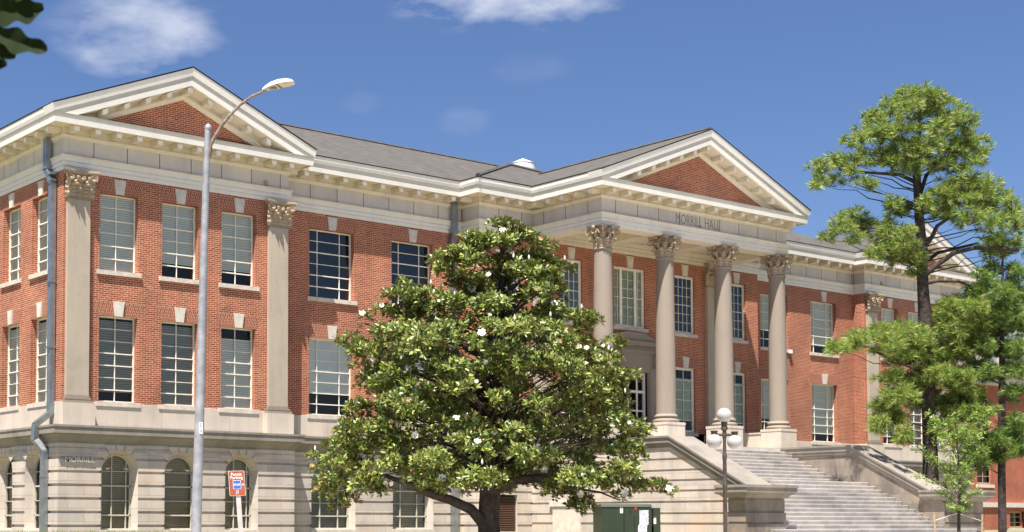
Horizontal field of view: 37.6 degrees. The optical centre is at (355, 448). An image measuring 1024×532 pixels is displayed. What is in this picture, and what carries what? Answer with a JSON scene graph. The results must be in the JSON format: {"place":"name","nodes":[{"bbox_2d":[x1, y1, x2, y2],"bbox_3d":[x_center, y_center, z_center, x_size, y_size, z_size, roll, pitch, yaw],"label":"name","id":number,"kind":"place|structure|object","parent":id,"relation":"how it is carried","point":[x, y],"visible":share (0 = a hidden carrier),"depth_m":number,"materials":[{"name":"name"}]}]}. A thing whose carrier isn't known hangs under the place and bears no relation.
{"place":"outdoors","nodes":[
{"label":"outdoors","id":0,"kind":"place"},
{"bbox_2d":[0,0,46,68],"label":"oak branch","id":1,"kind":"object","parent":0,"point":[14,41],"visible":1,"depth_m":3.01,"materials":[{"name":"green plant"}]},
{"bbox_2d":[1,529,188,531],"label":"long grass","id":2,"kind":"structure","parent":0,"point":[100,531],"depth_m":44.74,"materials":[{"name":"green plant"}]},
{"bbox_2d":[0,0,1023,312],"label":"sky","id":3,"kind":"structure","parent":0,"point":[551,84],"materials":[{"name":"blue"}]},
{"bbox_2d":[983,530,1023,531],"bbox_3d":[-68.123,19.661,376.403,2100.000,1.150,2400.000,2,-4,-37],"label":"ground","id":4,"kind":"structure","parent":0,"point":[1007,531],"depth_m":92.14,"materials":[{"name":"beige concrete"}]},
{"bbox_2d":[304,214,678,531],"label":"magnolia tree","id":5,"kind":"object","parent":4,"relation":"on","point":[486,457],"visible":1,"depth_m":33.78,"materials":[{"name":"green plant"}]},
{"bbox_2d":[0,66,995,531],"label":"university hall","id":6,"kind":"structure","parent":4,"relation":"on","point":[706,280],"depth_m":53.28,"materials":[{"name":"red brick"}]},
{"bbox_2d":[0,448,14,531],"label":"window","id":7,"kind":"structure","parent":6,"relation":"in","point":[7,451],"depth_m":50.31,"materials":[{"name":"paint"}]},
{"bbox_2d":[0,308,21,411],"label":"window","id":8,"kind":"structure","parent":6,"relation":"in","point":[10,317],"depth_m":50.47,"materials":[{"name":"paint"}]},
{"bbox_2d":[0,190,23,288],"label":"window","id":9,"kind":"structure","parent":6,"relation":"in","point":[14,199],"depth_m":50.67,"materials":[{"name":"glass"}]},
{"bbox_2d":[21,445,39,531],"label":"window","id":10,"kind":"structure","parent":6,"relation":"in","point":[29,449],"depth_m":48.44,"materials":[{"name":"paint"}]},
{"bbox_2d":[27,301,46,408],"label":"window","id":11,"kind":"structure","parent":6,"relation":"in","point":[39,309],"depth_m":48.69,"materials":[{"name":"paint"}]},
{"bbox_2d":[28,180,47,279],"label":"window","id":12,"kind":"structure","parent":6,"relation":"in","point":[40,189],"depth_m":48.89,"materials":[{"name":"paint"}]},
{"bbox_2d":[93,300,143,407],"bbox_3d":[-7.744,-3.038,48.191,1.860,3.410,0.370,2,-4,-37],"label":"window","id":13,"kind":"structure","parent":6,"relation":"in","point":[116,338],"depth_m":48.32,"materials":[{"name":"glass"}]},
{"bbox_2d":[94,177,144,277],"bbox_3d":[-7.741,-7.143,48.394,1.860,3.130,0.370,2,-4,-37],"label":"window","id":14,"kind":"structure","parent":6,"relation":"in","point":[117,214],"depth_m":48.52,"materials":[{"name":"glass"}]},
{"bbox_2d":[95,445,144,531],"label":"window","id":15,"kind":"structure","parent":6,"relation":"in","point":[115,470],"depth_m":48.09,"materials":[{"name":"glass"}]},
{"bbox_2d":[155,306,197,410],"bbox_3d":[-5.924,-2.969,49.545,1.860,3.410,0.370,2,-4,-37],"label":"window","id":16,"kind":"structure","parent":6,"relation":"in","point":[177,343],"depth_m":49.66,"materials":[{"name":"glass"}]},
{"bbox_2d":[156,187,201,284],"bbox_3d":[-5.920,-7.074,49.748,1.860,3.130,0.370,2,-4,-37],"label":"window","id":17,"kind":"structure","parent":6,"relation":"in","point":[178,222],"depth_m":49.87,"materials":[{"name":"glass"}]},
{"bbox_2d":[158,447,205,531],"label":"window","id":18,"kind":"structure","parent":6,"relation":"in","point":[178,471],"depth_m":49.47,"materials":[{"name":"glass"}]},
{"bbox_2d":[216,312,260,413],"bbox_3d":[-4.075,-2.899,50.920,1.860,3.410,0.370,2,-4,-37],"label":"window","id":19,"kind":"structure","parent":6,"relation":"in","point":[236,355],"depth_m":51.05,"materials":[{"name":"glass"}]},
{"bbox_2d":[216,196,261,290],"bbox_3d":[-4.071,-7.004,51.123,1.860,3.130,0.370,2,-4,-37],"label":"window","id":20,"kind":"structure","parent":6,"relation":"in","point":[237,229],"depth_m":51.25,"materials":[{"name":"glass"}]},
{"bbox_2d":[219,449,263,531],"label":"window","id":21,"kind":"structure","parent":6,"relation":"in","point":[236,464],"depth_m":50.81,"materials":[{"name":"paint"}]},
{"bbox_2d":[305,460,355,531],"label":"window","id":22,"kind":"structure","parent":6,"relation":"in","point":[321,518],"depth_m":53.84,"materials":[{"name":"glass"}]},
{"bbox_2d":[304,214,358,305],"bbox_3d":[-0.932,-6.845,54.279,2.480,3.130,0.370,2,-4,-37],"label":"window","id":23,"kind":"structure","parent":6,"relation":"in","point":[326,223],"depth_m":54.32,"materials":[{"name":"paint"}]},
{"bbox_2d":[304,324,358,420],"bbox_3d":[-0.936,-2.740,54.076,2.480,3.410,0.370,2,-4,-37],"label":"window","id":24,"kind":"structure","parent":6,"relation":"in","point":[329,374],"depth_m":54.16,"materials":[{"name":"glass"}]},
{"bbox_2d":[387,227,436,313],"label":"window","id":25,"kind":"structure","parent":6,"relation":"in","point":[413,236],"depth_m":56.52,"materials":[{"name":"paint"}]},
{"bbox_2d":[390,340,435,423],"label":"window","id":26,"kind":"structure","parent":6,"relation":"in","point":[390,340],"depth_m":56.74,"materials":[{"name":"paint"}]},
{"bbox_2d":[392,457,434,531],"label":"window","id":27,"kind":"structure","parent":6,"relation":"in","point":[409,509],"depth_m":56.15,"materials":[{"name":"glass"}]},
{"bbox_2d":[496,241,523,309],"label":"window","id":28,"kind":"structure","parent":6,"relation":"in","point":[497,250],"depth_m":58.30,"materials":[{"name":"paint"}]},
{"bbox_2d":[549,502,581,531],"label":"stone pillar","id":29,"kind":"structure","parent":6,"relation":"in","point":[564,520],"depth_m":56.51,"materials":[{"name":"stone"}]},
{"bbox_2d":[557,246,585,324],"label":"window","id":30,"kind":"structure","parent":6,"relation":"in","point":[574,279],"depth_m":60.27,"materials":[{"name":"glass"}]},
{"bbox_2d":[612,254,649,332],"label":"window","id":31,"kind":"structure","parent":6,"relation":"in","point":[628,283],"depth_m":62.20,"materials":[{"name":"glass"}]},
{"bbox_2d":[627,373,645,436],"bbox_3d":[11.337,-1.589,61.933,2.000,3.190,0.090,2,-4,-37],"label":"entrance door","id":32,"kind":"structure","parent":6,"relation":"in","point":[636,391],"depth_m":62.44,"materials":[{"name":"paint"}]},
{"bbox_2d":[673,264,697,338],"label":"window","id":33,"kind":"structure","parent":6,"relation":"in","point":[687,271],"depth_m":64.24,"materials":[{"name":"paint"}]},
{"bbox_2d":[675,356,698,436],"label":"window","id":34,"kind":"structure","parent":6,"relation":"in","point":[684,387],"depth_m":64.09,"materials":[{"name":"glass"}]},
{"bbox_2d":[731,272,748,343],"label":"window","id":35,"kind":"structure","parent":6,"relation":"in","point":[736,278],"depth_m":66.42,"materials":[{"name":"paint"}]},
{"bbox_2d":[733,361,748,432],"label":"window","id":36,"kind":"structure","parent":6,"relation":"in","point":[739,368],"depth_m":66.27,"materials":[{"name":"glass"}]},
{"bbox_2d":[757,282,789,352],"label":"window","id":37,"kind":"structure","parent":6,"relation":"in","point":[763,288],"depth_m":69.27,"materials":[{"name":"glass"}]},
{"bbox_2d":[758,368,790,428],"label":"window","id":38,"kind":"structure","parent":6,"relation":"in","point":[764,373],"depth_m":69.08,"materials":[{"name":"glass"}]},
{"bbox_2d":[807,290,838,357],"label":"window","id":39,"kind":"structure","parent":6,"relation":"in","point":[821,313],"depth_m":71.84,"materials":[{"name":"glass"}]},
{"bbox_2d":[809,373,840,444],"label":"window","id":40,"kind":"structure","parent":6,"relation":"in","point":[822,395],"depth_m":71.68,"materials":[{"name":"glass"}]},
{"bbox_2d":[880,298,899,360],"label":"window","id":41,"kind":"structure","parent":6,"relation":"in","point":[887,314],"depth_m":73.92,"materials":[{"name":"glass"}]},
{"bbox_2d":[881,381,901,447],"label":"window","id":42,"kind":"structure","parent":6,"relation":"in","point":[887,444],"depth_m":73.56,"materials":[{"name":"paint"}]},
{"bbox_2d":[905,301,917,330],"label":"window","id":43,"kind":"structure","parent":6,"relation":"in","point":[913,307],"depth_m":75.03,"materials":[{"name":"paint"}]},
{"bbox_2d":[909,388,921,448],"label":"window","id":44,"kind":"structure","parent":6,"relation":"in","point":[917,416],"depth_m":75.23,"materials":[{"name":"paint"}]},
{"bbox_2d":[935,386,951,449],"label":"window","id":45,"kind":"structure","parent":6,"relation":"in","point":[937,414],"depth_m":76.37,"materials":[{"name":"paint"}]},
{"bbox_2d":[939,474,957,488],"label":"window","id":46,"kind":"structure","parent":6,"relation":"in","point":[941,480],"depth_m":75.96,"materials":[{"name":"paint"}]},
{"bbox_2d":[593,504,659,531],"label":"transformer box","id":47,"kind":"object","parent":4,"relation":"on","point":[626,517],"visible":1,"depth_m":43.65,"materials":[{"name":"green metal"}]},
{"bbox_2d":[803,79,1023,483],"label":"pine tree","id":48,"kind":"object","parent":4,"relation":"on","point":[908,343],"visible":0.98,"depth_m":60.23,"materials":[{"name":"green plant"}]},
{"bbox_2d":[933,513,956,531],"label":"wooden stake","id":49,"kind":"object","parent":4,"relation":"on","point":[935,521],"visible":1,"depth_m":48.58,"materials":[{"name":"brown wood"}]},
{"bbox_2d":[911,404,1002,531],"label":"young tree","id":50,"kind":"object","parent":4,"relation":"on","point":[960,487],"visible":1,"depth_m":49.02,"materials":[{"name":"green plant"}]},
{"bbox_2d":[961,514,982,531],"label":"wooden stake","id":51,"kind":"object","parent":4,"relation":"on","point":[981,520],"visible":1,"depth_m":49.18,"materials":[{"name":"brown wood"}]},
{"bbox_2d":[956,251,1023,531],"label":"pine tree","id":52,"kind":"object","parent":4,"relation":"on","point":[1006,315],"visible":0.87,"depth_m":59.89,"materials":[{"name":"green plant"}]},
{"bbox_2d":[966,330,1023,529],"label":"building","id":53,"kind":"structure","parent":4,"relation":"on","point":[988,480],"depth_m":112.86,"materials":[{"name":"brick"}]},
{"bbox_2d":[976,466,994,487],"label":"window","id":54,"kind":"structure","parent":53,"relation":"in","point":[982,484],"depth_m":111.07,"materials":[{"name":"beige glass"}]},
{"bbox_2d":[1009,511,1023,529],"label":"window","id":55,"kind":"structure","parent":53,"relation":"in","point":[1014,527],"depth_m":113.51,"materials":[{"name":"glass"}]},
{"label":"pavement","id":56,"kind":"structure","parent":0,"visible":0},
{"bbox_2d":[228,471,245,531],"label":"parking sign","id":57,"kind":"object","parent":56,"relation":"on","point":[237,484],"visible":1,"depth_m":28.03,"materials":[{"name":"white metal"}]},
{"bbox_2d":[191,78,294,531],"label":"street lamp","id":58,"kind":"object","parent":56,"relation":"on","point":[196,513],"visible":1,"depth_m":28.12,"materials":[{"name":"metal"}]},
{"bbox_2d":[707,408,741,531],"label":"globe lamp","id":59,"kind":"object","parent":56,"relation":"on","point":[714,439],"visible":1,"depth_m":38.00,"materials":[{"name":"white glass"}]}
]}

